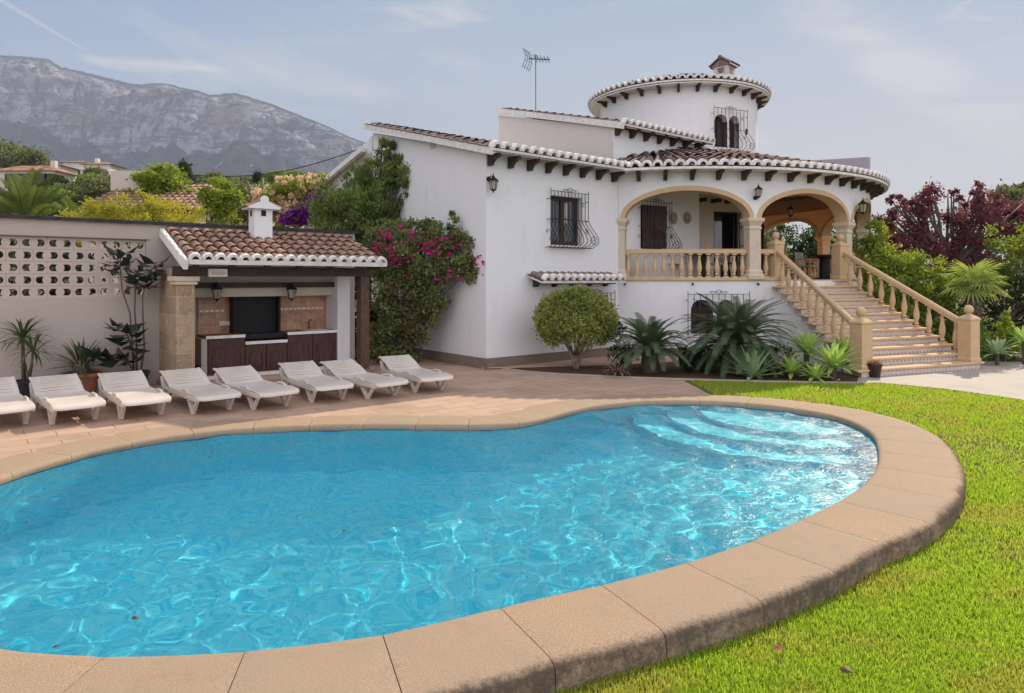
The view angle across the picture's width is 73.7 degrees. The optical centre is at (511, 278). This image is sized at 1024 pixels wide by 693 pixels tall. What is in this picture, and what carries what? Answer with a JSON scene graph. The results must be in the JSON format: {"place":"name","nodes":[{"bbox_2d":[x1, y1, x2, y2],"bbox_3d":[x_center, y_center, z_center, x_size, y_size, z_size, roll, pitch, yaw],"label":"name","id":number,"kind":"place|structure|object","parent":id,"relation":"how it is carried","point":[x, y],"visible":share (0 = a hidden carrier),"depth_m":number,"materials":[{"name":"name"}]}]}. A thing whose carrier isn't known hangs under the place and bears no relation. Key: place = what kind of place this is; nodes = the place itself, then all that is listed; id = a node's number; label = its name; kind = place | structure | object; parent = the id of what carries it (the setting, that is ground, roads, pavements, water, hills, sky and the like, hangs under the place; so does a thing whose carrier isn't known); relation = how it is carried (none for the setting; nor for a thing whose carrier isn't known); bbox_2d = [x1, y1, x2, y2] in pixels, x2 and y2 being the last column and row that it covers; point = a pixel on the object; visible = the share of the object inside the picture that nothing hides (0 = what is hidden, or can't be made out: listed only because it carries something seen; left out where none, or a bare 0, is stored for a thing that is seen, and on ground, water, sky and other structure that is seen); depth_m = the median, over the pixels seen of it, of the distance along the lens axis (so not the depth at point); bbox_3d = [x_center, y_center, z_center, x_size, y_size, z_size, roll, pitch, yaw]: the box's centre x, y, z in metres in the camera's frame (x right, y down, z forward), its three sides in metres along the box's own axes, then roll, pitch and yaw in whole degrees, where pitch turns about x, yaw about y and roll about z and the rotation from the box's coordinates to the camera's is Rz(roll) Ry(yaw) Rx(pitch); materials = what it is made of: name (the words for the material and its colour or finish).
{"place":"outdoors","nodes":[
{"label":"outdoors","id":0,"kind":"place"},
{"bbox_2d":[37,198,109,294],"bbox_3d":[-12.358,-0.224,19.518,2.786,4.257,2.555,0,0,-30],"label":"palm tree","id":1,"kind":"object","parent":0,"point":[68,202],"visible":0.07,"depth_m":19.17,"materials":[{"name":"green plant"}]},
{"bbox_2d":[246,177,275,201],"bbox_3d":[-8.450,-0.756,23.000,1.039,5.312,0.170,0,0,0],"label":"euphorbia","id":2,"kind":"object","parent":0,"point":[249,188],"visible":0.16,"depth_m":22.95,"materials":[{"name":"green plant"}]},
{"bbox_2d":[0,350,710,458],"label":"patio","id":3,"kind":"structure","parent":0,"point":[470,391],"depth_m":10.34,"materials":[{"name":"stone"}]},
{"bbox_2d":[0,376,34,423],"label":"sun lounger","id":4,"kind":"object","parent":3,"relation":"on","point":[13,399],"visible":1,"depth_m":9.05,"materials":[{"name":"plastic"}]},
{"bbox_2d":[0,316,56,397],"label":"potted yucca","id":5,"kind":"object","parent":3,"relation":"on","point":[23,382],"visible":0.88,"depth_m":10.82,"materials":[{"name":"plant"}]},
{"bbox_2d":[28,373,105,424],"bbox_3d":[-6.235,1.674,9.526,0.610,0.486,1.860,0,0,-43],"label":"sun lounger","id":6,"kind":"object","parent":3,"relation":"on","point":[52,394],"visible":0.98,"depth_m":9.57,"materials":[{"name":"plastic"}]},
{"bbox_2d":[43,338,112,392],"bbox_3d":[-7.152,1.433,11.307,1.139,0.933,1.152,0,0,0],"label":"potted agave","id":7,"kind":"object","parent":3,"relation":"on","point":[88,376],"visible":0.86,"depth_m":11.26,"materials":[{"name":"plant"}]},
{"bbox_2d":[75,245,170,379],"bbox_3d":[-6.629,0.657,11.736,0.768,2.486,1.502,0,0,44],"label":"potted rubber plant","id":8,"kind":"object","parent":3,"relation":"on","point":[130,330],"visible":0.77,"depth_m":11.73,"materials":[{"name":"green plant"}]},
{"bbox_2d":[97,370,170,418],"bbox_3d":[-5.492,1.674,9.876,0.610,0.486,1.860,0,0,-40],"label":"sun lounger","id":9,"kind":"object","parent":3,"relation":"on","point":[121,390],"visible":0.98,"depth_m":9.91,"materials":[{"name":"plastic"}]},
{"bbox_2d":[0,214,359,388],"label":"garden wall","id":10,"kind":"structure","parent":3,"relation":"on","point":[75,318],"depth_m":11.69,"materials":[{"name":"paint"}]},
{"bbox_2d":[159,367,240,413],"bbox_3d":[-4.694,1.674,10.209,0.610,0.486,1.860,0,0,-42],"label":"sun lounger","id":11,"kind":"object","parent":3,"relation":"on","point":[192,385],"visible":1,"depth_m":10.18,"materials":[{"name":"plastic"}]},
{"bbox_2d":[230,178,250,225],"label":"green tree","id":12,"kind":"object","parent":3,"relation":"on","point":[242,186],"visible":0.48,"depth_m":23.89,"materials":[{"name":"green plant"}]},
{"bbox_2d":[212,365,299,409],"bbox_3d":[-3.975,1.674,10.516,0.610,0.486,1.860,0,0,-43],"label":"sun lounger","id":13,"kind":"object","parent":3,"relation":"on","point":[249,381],"visible":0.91,"depth_m":10.45,"materials":[{"name":"plastic"}]},
{"bbox_2d":[156,195,386,386],"bbox_3d":[-4.400,0.152,12.992,3.962,3.495,1.818,0,0,-39],"label":"barbecue shelter","id":14,"kind":"object","parent":3,"relation":"on","point":[258,321],"visible":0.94,"depth_m":13.04,"materials":[{"name":"ceramic"}]},
{"bbox_2d":[211,281,222,301],"bbox_3d":[-5.412,0.235,12.500,0.194,0.408,0.274,0,0,-39],"label":"wall lantern","id":15,"kind":"object","parent":14,"relation":"attached to","point":[216,288],"depth_m":12.44,"materials":[{"name":"metal"}]},
{"bbox_2d":[208,269,226,276],"bbox_3d":[-5.119,-0.106,11.878,0.310,0.140,0.091,0,0,-39],"label":"sign","id":16,"kind":"object","parent":14,"relation":"attached to","point":[217,272],"depth_m":11.84,"materials":[{"name":"beige paint"}]},
{"bbox_2d":[286,281,296,301],"bbox_3d":[-4.328,0.253,13.377,0.194,0.408,0.274,0,0,-39],"label":"wall lantern","id":17,"kind":"object","parent":14,"relation":"attached to","point":[291,289],"depth_m":13.32,"materials":[{"name":"metal"}]},
{"bbox_2d":[278,360,353,402],"bbox_3d":[-3.228,1.674,11.116,0.610,0.486,1.860,0,0,-36],"label":"sun lounger","id":18,"kind":"object","parent":3,"relation":"on","point":[308,376],"visible":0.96,"depth_m":11.07,"materials":[{"name":"plastic"}]},
{"bbox_2d":[301,136,410,331],"bbox_3d":[-3.626,-0.848,17.158,3.287,5.508,1.958,0,0,0],"label":"evergreen tree","id":19,"kind":"object","parent":3,"relation":"on","point":[354,204],"visible":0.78,"depth_m":16.91,"materials":[{"name":"green plant"}]},
{"bbox_2d":[319,359,408,398],"bbox_3d":[-2.505,1.674,11.416,0.610,0.486,1.860,0,0,-43],"label":"sun lounger","id":20,"kind":"object","parent":3,"relation":"on","point":[356,374],"visible":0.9,"depth_m":11.28,"materials":[{"name":"plastic"}]},
{"bbox_2d":[350,226,389,359],"bbox_3d":[-3.498,0.508,16.288,2.129,3.550,1.530,0,0,0],"label":"evergreen tree","id":21,"kind":"object","parent":3,"relation":"on","point":[358,236],"visible":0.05,"depth_m":16.15,"materials":[{"name":"green plant"}]},
{"bbox_2d":[378,354,452,392],"bbox_3d":[-1.735,1.674,12.052,0.610,0.486,1.860,0,0,-33],"label":"sun lounger","id":22,"kind":"object","parent":3,"relation":"on","point":[409,368],"visible":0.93,"depth_m":11.97,"materials":[{"name":"plastic"}]},
{"bbox_2d":[360,210,484,363],"bbox_3d":[-1.978,0.355,15.200,3.010,3.790,1.664,0,0,0],"label":"bougainvillea","id":23,"kind":"object","parent":3,"relation":"on","point":[403,323],"visible":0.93,"depth_m":14.94,"materials":[{"name":"green plant"}]},
{"bbox_2d":[0,394,965,692],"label":"swimming pool","id":24,"kind":"structure","parent":3,"relation":"in","point":[908,496],"depth_m":4.01,"materials":[{"name":"stone"}]},
{"bbox_2d":[0,405,877,657],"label":"pool water","id":25,"kind":"structure","parent":24,"relation":"in","point":[233,543],"depth_m":5.61,"materials":[{"name":"blue liquid"}]},
{"bbox_2d":[308,55,890,367],"bbox_3d":[3.864,-2.958,21.884,16.779,9.715,13.357,0,0,-39],"label":"villa","id":26,"kind":"object","parent":3,"relation":"on","point":[613,184],"visible":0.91,"depth_m":16.72,"materials":[{"name":"white paint"}]},
{"bbox_2d":[486,173,498,192],"bbox_3d":[-0.406,-2.005,14.318,0.204,0.430,0.288,0,0,-39],"label":"wall lantern","id":27,"kind":"object","parent":26,"relation":"attached to","point":[493,181],"depth_m":14.26,"materials":[{"name":"metal"}]},
{"bbox_2d":[522,47,549,111],"bbox_3d":[0.788,-6.184,21.304,0.861,2.069,0.506,0,0,28],"label":"tv antenna","id":28,"kind":"object","parent":26,"relation":"on","point":[535,57],"visible":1,"depth_m":21.32,"materials":[{"name":"grey metal"}]},
{"bbox_2d":[546,189,598,248],"bbox_3d":[1.338,-1.414,15.819,1.396,1.404,0.560,0,0,-39],"label":"window","id":29,"kind":"structure","parent":26,"relation":"in","point":[564,212],"depth_m":15.97,"materials":[{"name":"brown metal"}]},
{"bbox_2d":[638,198,681,248],"bbox_3d":[3.779,-1.414,17.796,1.396,1.404,0.560,0,0,-39],"label":"window","id":30,"kind":"structure","parent":26,"relation":"in","point":[653,225],"depth_m":17.70,"materials":[{"name":"brown wood"}]},
{"bbox_2d":[667,254,689,276],"bbox_3d":[4.423,-0.415,18.312,0.601,0.867,0.560,0,0,30],"label":"porch chair","id":31,"kind":"object","parent":26,"relation":"on","point":[679,263],"visible":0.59,"depth_m":18.19,"materials":[{"name":"plastic"}]},
{"bbox_2d":[695,254,712,276],"bbox_3d":[5.231,-0.356,18.600,1.100,0.745,1.100,0,0,0],"label":"porch table","id":32,"kind":"object","parent":26,"relation":"on","point":[703,258],"visible":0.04,"depth_m":18.45,"materials":[{"name":"plastic"}]},
{"bbox_2d":[685,289,749,337],"bbox_3d":[4.994,0.840,16.706,1.600,1.172,0.444,0,0,-1],"label":"window","id":33,"kind":"structure","parent":26,"relation":"in","point":[697,307],"depth_m":16.84,"materials":[{"name":"black metal"}]},
{"bbox_2d":[710,254,732,275],"bbox_3d":[5.850,-0.415,19.212,0.601,0.867,0.560,0,0,-30],"label":"porch chair","id":34,"kind":"object","parent":26,"relation":"on","point":[720,256],"visible":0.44,"depth_m":19.11,"materials":[{"name":"plastic"}]},
{"bbox_2d":[711,106,754,151],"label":"window","id":35,"kind":"structure","parent":26,"relation":"in","point":[721,129],"depth_m":23.59,"materials":[{"name":"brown wood"}]},
{"bbox_2d":[714,211,763,276],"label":"door","id":36,"kind":"structure","parent":26,"relation":"in","point":[723,221],"depth_m":21.64,"materials":[{"name":"metal"}]},
{"bbox_2d":[795,253,818,278],"bbox_3d":[9.511,-0.415,22.019,0.560,0.867,0.601,0,0,-40],"label":"porch chair","id":37,"kind":"object","parent":26,"relation":"on","point":[801,260],"visible":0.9,"depth_m":21.99,"materials":[{"name":"wood"}]},
{"bbox_2d":[808,254,831,278],"bbox_3d":[9.527,-0.356,20.800,0.960,0.745,0.960,0,0,0],"label":"porch table","id":38,"kind":"object","parent":26,"relation":"on","point":[824,266],"visible":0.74,"depth_m":20.66,"materials":[{"name":"black"}]},
{"bbox_2d":[855,198,867,214],"bbox_3d":[9.320,-1.929,18.196,0.235,0.494,0.331,0,0,-43],"label":"wall lantern","id":39,"kind":"object","parent":26,"relation":"attached to","point":[862,204],"depth_m":18.12,"materials":[{"name":"metal"}]},
{"bbox_2d":[481,367,856,384],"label":"kerb","id":40,"kind":"structure","parent":3,"relation":"on","point":[662,378],"depth_m":12.88,"materials":[{"name":"stone"}]},
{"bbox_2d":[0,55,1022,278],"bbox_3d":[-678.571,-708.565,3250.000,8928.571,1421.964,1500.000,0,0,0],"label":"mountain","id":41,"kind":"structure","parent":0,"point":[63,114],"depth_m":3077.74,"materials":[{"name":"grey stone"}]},
{"bbox_2d":[0,182,1023,331],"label":"hillside","id":42,"kind":"structure","parent":0,"point":[67,281],"depth_m":44.02,"materials":[{"name":"plant"}]},
{"bbox_2d":[0,137,53,168],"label":"wooded knoll","id":43,"kind":"structure","parent":42,"relation":"on","point":[12,155],"depth_m":157.09,"materials":[{"name":"green plant"}]},
{"bbox_2d":[0,161,76,192],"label":"hillside villa","id":44,"kind":"object","parent":42,"relation":"on","point":[52,168],"visible":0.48,"depth_m":105.09,"materials":[{"name":"white paint"}]},
{"bbox_2d":[46,187,74,200],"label":"slope tree","id":45,"kind":"object","parent":42,"relation":"on","point":[62,191],"visible":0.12,"depth_m":82.07,"materials":[{"name":"green plant"}]},
{"bbox_2d":[49,174,73,185],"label":"slope tree","id":46,"kind":"object","parent":42,"relation":"on","point":[56,178],"visible":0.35,"depth_m":100.12,"materials":[{"name":"green plant"}]},
{"bbox_2d":[44,165,79,178],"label":"hillside villa","id":47,"kind":"object","parent":42,"relation":"on","point":[69,169],"visible":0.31,"depth_m":127.28,"materials":[{"name":"white paint"}]},
{"bbox_2d":[54,183,80,196],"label":"slope tree","id":48,"kind":"object","parent":42,"relation":"on","point":[72,187],"visible":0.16,"depth_m":88.68,"materials":[{"name":"green plant"}]},
{"bbox_2d":[52,194,87,208],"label":"slope tree","id":49,"kind":"object","parent":42,"relation":"on","point":[77,198],"visible":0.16,"depth_m":78.72,"materials":[{"name":"green plant"}]},
{"bbox_2d":[60,161,87,179],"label":"hillside villa","id":50,"kind":"object","parent":42,"relation":"on","point":[75,164],"visible":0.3,"depth_m":146.00,"materials":[{"name":"white paint"}]},
{"bbox_2d":[69,172,101,186],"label":"slope tree","id":51,"kind":"object","parent":42,"relation":"on","point":[77,182],"visible":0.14,"depth_m":90.88,"materials":[{"name":"green plant"}]},
{"bbox_2d":[74,174,110,198],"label":"slope tree","id":52,"kind":"object","parent":42,"relation":"on","point":[93,187],"visible":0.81,"depth_m":86.05,"materials":[{"name":"green plant"}]},
{"bbox_2d":[81,164,109,177],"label":"slope tree","id":53,"kind":"object","parent":42,"relation":"on","point":[97,169],"visible":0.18,"depth_m":99.81,"materials":[{"name":"green plant"}]},
{"bbox_2d":[81,158,127,178],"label":"hillside villa","id":54,"kind":"object","parent":42,"relation":"on","point":[109,167],"visible":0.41,"depth_m":140.07,"materials":[{"name":"white paint"}]},
{"bbox_2d":[121,161,197,214],"bbox_3d":[-13.318,-1.335,26.041,3.006,6.478,1.888,0,0,-13],"label":"green tree","id":55,"kind":"object","parent":42,"relation":"on","point":[157,178],"visible":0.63,"depth_m":25.67,"materials":[{"name":"green plant"}]},
{"bbox_2d":[176,157,193,184],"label":"slope tree","id":56,"kind":"object","parent":42,"relation":"on","point":[185,165],"visible":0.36,"depth_m":96.50,"materials":[{"name":"green plant"}]},
{"bbox_2d":[82,171,305,294],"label":"neighbour house","id":57,"kind":"structure","parent":42,"relation":"on","point":[119,183],"depth_m":25.41,"materials":[{"name":"beige paint"}]},
{"bbox_2d":[248,168,266,186],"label":"slope tree","id":58,"kind":"object","parent":42,"relation":"on","point":[256,178],"visible":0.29,"depth_m":90.75,"materials":[{"name":"green plant"}]},
{"bbox_2d":[266,170,286,181],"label":"slope tree","id":59,"kind":"object","parent":42,"relation":"on","point":[271,176],"visible":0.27,"depth_m":148.72,"materials":[{"name":"green plant"}]},
{"bbox_2d":[282,169,307,183],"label":"slope tree","id":60,"kind":"object","parent":42,"relation":"on","point":[294,173],"visible":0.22,"depth_m":98.72,"materials":[{"name":"green plant"}]},
{"bbox_2d":[764,226,795,277],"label":"garden tree","id":61,"kind":"object","parent":42,"relation":"on","point":[767,238],"visible":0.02,"depth_m":32.87,"materials":[{"name":"green plant"}]},
{"bbox_2d":[766,223,816,276],"bbox_3d":[15.053,-0.829,36.144,4.880,5.486,3.140,0,0,0],"label":"garden tree","id":62,"kind":"object","parent":42,"relation":"on","point":[791,241],"visible":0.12,"depth_m":35.98,"materials":[{"name":"green plant"}]},
{"bbox_2d":[787,214,873,274],"bbox_3d":[16.064,-0.892,33.979,5.396,5.612,3.157,0,0,0],"label":"garden tree","id":63,"kind":"object","parent":42,"relation":"on","point":[809,239],"visible":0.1,"depth_m":33.91,"materials":[{"name":"green plant"}]},
{"bbox_2d":[830,221,923,283],"bbox_3d":[15.882,-0.382,29.981,4.330,4.595,3.588,0,0,0],"label":"garden tree","id":64,"kind":"object","parent":42,"relation":"on","point":[854,241],"visible":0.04,"depth_m":29.82,"materials":[{"name":"green plant"}]},
{"bbox_2d":[983,178,1023,293],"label":"tree","id":65,"kind":"object","parent":42,"relation":"on","point":[1016,191],"visible":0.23,"depth_m":74.94,"materials":[{"name":"green plant"}]},
{"bbox_2d":[0,0,1023,266],"label":"sky","id":66,"kind":"structure","parent":0,"point":[923,90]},
{"bbox_2d":[483,355,784,368],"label":"house path","id":67,"kind":"structure","parent":0,"point":[596,361],"depth_m":15.36,"materials":[{"name":"stone"}]},
{"bbox_2d":[512,361,857,381],"bbox_3d":[3.989,1.888,15.786,7.240,0.001,6.759,0,0,25],"label":"flower bed","id":68,"kind":"object","parent":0,"point":[672,370],"visible":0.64,"depth_m":13.62,"materials":[{"name":"soil"}]},
{"bbox_2d":[531,283,621,368],"bbox_3d":[1.334,0.990,14.361,1.917,1.842,1.907,0,0,0],"label":"topiary bush","id":69,"kind":"object","parent":68,"relation":"on","point":[598,319],"visible":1,"depth_m":13.89,"materials":[{"name":"green plant"}]},
{"bbox_2d":[601,363,633,376],"bbox_3d":[2.034,1.772,13.214,0.741,0.301,0.756,0,0,0],"label":"bromeliad","id":70,"kind":"object","parent":68,"relation":"on","point":[618,371],"visible":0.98,"depth_m":13.12,"materials":[{"name":"plant"}]},
{"bbox_2d":[607,321,639,366],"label":"shrub","id":71,"kind":"object","parent":68,"relation":"on","point":[619,323],"visible":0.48,"depth_m":14.58,"materials":[{"name":"green plant"}]},
{"bbox_2d":[607,312,694,372],"bbox_3d":[2.803,1.301,13.842,1.789,1.198,1.812,0,0,0],"label":"cycad","id":72,"kind":"object","parent":68,"relation":"on","point":[648,343],"visible":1,"depth_m":13.60,"materials":[{"name":"green plant"}]},
{"bbox_2d":[678,342,720,372],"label":"shrub","id":73,"kind":"object","parent":68,"relation":"on","point":[698,356],"visible":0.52,"depth_m":13.87,"materials":[{"name":"green plant"}]},
{"bbox_2d":[674,292,803,378],"bbox_3d":[4.526,1.126,13.883,2.496,1.723,2.536,0,0,0],"label":"cycad","id":74,"kind":"object","parent":68,"relation":"on","point":[736,331],"visible":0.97,"depth_m":13.51,"materials":[{"name":"green plant"}]},
{"bbox_2d":[721,346,782,380],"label":"agave","id":75,"kind":"object","parent":68,"relation":"on","point":[755,365],"visible":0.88,"depth_m":12.84,"materials":[{"name":"green plant"}]},
{"bbox_2d":[715,342,800,372],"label":"shrub","id":76,"kind":"object","parent":68,"relation":"on","point":[720,359],"visible":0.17,"depth_m":13.93,"materials":[{"name":"green plant"}]},
{"bbox_2d":[773,355,811,379],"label":"soft agave","id":77,"kind":"object","parent":68,"relation":"on","point":[791,366],"visible":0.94,"depth_m":12.90,"materials":[{"name":"green plant"}]},
{"bbox_2d":[784,331,830,374],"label":"soft agave","id":78,"kind":"object","parent":68,"relation":"on","point":[807,340],"visible":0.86,"depth_m":13.31,"materials":[{"name":"green plant"}]},
{"bbox_2d":[799,361,831,384],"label":"soft agave","id":79,"kind":"object","parent":68,"relation":"on","point":[814,373],"visible":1,"depth_m":12.54,"materials":[{"name":"green plant"}]},
{"bbox_2d":[800,341,864,379],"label":"soft agave","id":80,"kind":"object","parent":68,"relation":"on","point":[833,357],"visible":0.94,"depth_m":12.76,"materials":[{"name":"green plant"}]},
{"bbox_2d":[826,336,849,371],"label":"soft agave","id":81,"kind":"object","parent":68,"relation":"on","point":[842,344],"visible":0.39,"depth_m":13.72,"materials":[{"name":"green plant"}]},
{"bbox_2d":[553,380,1023,692],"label":"lawn","id":82,"kind":"structure","parent":0,"point":[945,441],"depth_m":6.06,"materials":[{"name":"plant"}]},
{"bbox_2d":[857,361,1023,399],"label":"path","id":83,"kind":"structure","parent":0,"point":[1003,379],"depth_m":12.86,"materials":[{"name":"beige concrete"}]},
{"bbox_2d":[867,359,882,377],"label":"potted succulent","id":84,"kind":"object","parent":83,"relation":"on","point":[874,367],"visible":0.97,"depth_m":13.08,"materials":[{"name":"brown ceramic"}]},
{"bbox_2d":[766,232,984,377],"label":"garden staircase","id":85,"kind":"structure","parent":83,"relation":"on","point":[894,342],"depth_m":15.16,"materials":[{"name":"stone"}]},
{"bbox_2d":[944,315,994,361],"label":"shrub","id":86,"kind":"object","parent":83,"relation":"on","point":[983,338],"visible":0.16,"depth_m":15.33,"materials":[{"name":"green plant"}]},
{"bbox_2d":[980,336,1021,364],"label":"soft agave","id":87,"kind":"object","parent":83,"relation":"on","point":[997,348],"visible":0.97,"depth_m":14.95,"materials":[{"name":"green plant"}]},
{"bbox_2d":[981,310,1021,361],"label":"lime shrub","id":88,"kind":"object","parent":83,"relation":"on","point":[1004,325],"visible":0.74,"depth_m":15.56,"materials":[{"name":"green plant"}]},
{"bbox_2d":[1005,326,1023,363],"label":"soft agave","id":89,"kind":"object","parent":83,"relation":"on","point":[1020,334],"visible":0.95,"depth_m":15.19,"materials":[{"name":"green plant"}]},
{"bbox_2d":[921,280,1021,361],"bbox_3d":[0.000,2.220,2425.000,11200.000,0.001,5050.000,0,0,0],"label":"ground","id":90,"kind":"structure","parent":0,"point":[1019,355],"depth_m":19.26,"materials":[{"name":"plant"}]},
{"bbox_2d":[0,167,86,293],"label":"palm tree","id":91,"kind":"object","parent":90,"relation":"on","point":[27,195],"visible":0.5,"depth_m":17.16,"materials":[{"name":"green plant"}]},
{"bbox_2d":[0,239,143,295],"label":"clipped hedge","id":92,"kind":"object","parent":90,"relation":"on","point":[27,255],"visible":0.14,"depth_m":12.62,"materials":[{"name":"green plant"}]},
{"bbox_2d":[53,188,209,293],"bbox_3d":[-8.727,-0.111,15.781,3.281,4.025,2.220,0,0,-21],"label":"yellow bush","id":93,"kind":"object","parent":90,"relation":"on","point":[151,206],"visible":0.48,"depth_m":15.69,"materials":[{"name":"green plant"}]},
{"bbox_2d":[195,175,245,224],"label":"green tree","id":94,"kind":"object","parent":90,"relation":"on","point":[218,202],"visible":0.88,"depth_m":20.76,"materials":[{"name":"green plant"}]},
{"bbox_2d":[250,172,332,228],"bbox_3d":[-6.525,-0.651,20.460,2.840,5.118,1.550,0,0,0],"label":"oleander","id":95,"kind":"object","parent":90,"relation":"on","point":[289,191],"visible":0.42,"depth_m":20.17,"materials":[{"name":"pink plant"}]},
{"bbox_2d":[277,189,326,228],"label":"purple bougainvillea","id":96,"kind":"object","parent":90,"relation":"on","point":[294,215],"visible":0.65,"depth_m":18.00,"materials":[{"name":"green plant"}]},
{"bbox_2d":[852,216,953,306],"bbox_3d":[10.468,0.087,18.610,2.883,3.633,1.864,0,0,0],"label":"lime hedge bush","id":97,"kind":"object","parent":90,"relation":"on","point":[887,262],"visible":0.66,"depth_m":18.38,"materials":[{"name":"green plant"}]},
{"bbox_2d":[862,267,965,342],"bbox_3d":[10.296,1.104,17.616,3.150,2.861,2.143,0,0,0],"label":"hedge bush","id":98,"kind":"object","parent":90,"relation":"on","point":[927,292],"visible":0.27,"depth_m":17.36,"materials":[{"name":"green plant"}]},
{"bbox_2d":[871,177,1023,336],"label":"plum tree","id":99,"kind":"object","parent":90,"relation":"on","point":[968,224],"visible":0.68,"depth_m":21.83,"materials":[{"name":"purple plant"}]},
{"bbox_2d":[914,255,1023,361],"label":"hedge bush","id":100,"kind":"object","parent":90,"relation":"on","point":[1017,309],"visible":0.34,"depth_m":17.86,"materials":[{"name":"green plant"}]},
{"bbox_2d":[940,257,1013,343],"bbox_3d":[11.250,0.680,16.572,1.669,2.439,1.516,0,0,-36],"label":"fan palm","id":101,"kind":"object","parent":90,"relation":"on","point":[974,291],"visible":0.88,"depth_m":16.43,"materials":[{"name":"green plant"}]},
{"bbox_2d":[981,221,1023,314],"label":"hedge bush","id":102,"kind":"object","parent":90,"relation":"on","point":[1017,251],"visible":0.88,"depth_m":19.59,"materials":[{"name":"green plant"}]},
{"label":"power pole","id":103,"kind":"object","parent":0,"visible":0},
{"bbox_2d":[196,149,356,176],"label":"power wire","id":104,"kind":"object","parent":103,"relation":"attached to","point":[281,171],"visible":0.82,"depth_m":52.14,"materials":[{"name":"black rubber"},{"name":"metal"}]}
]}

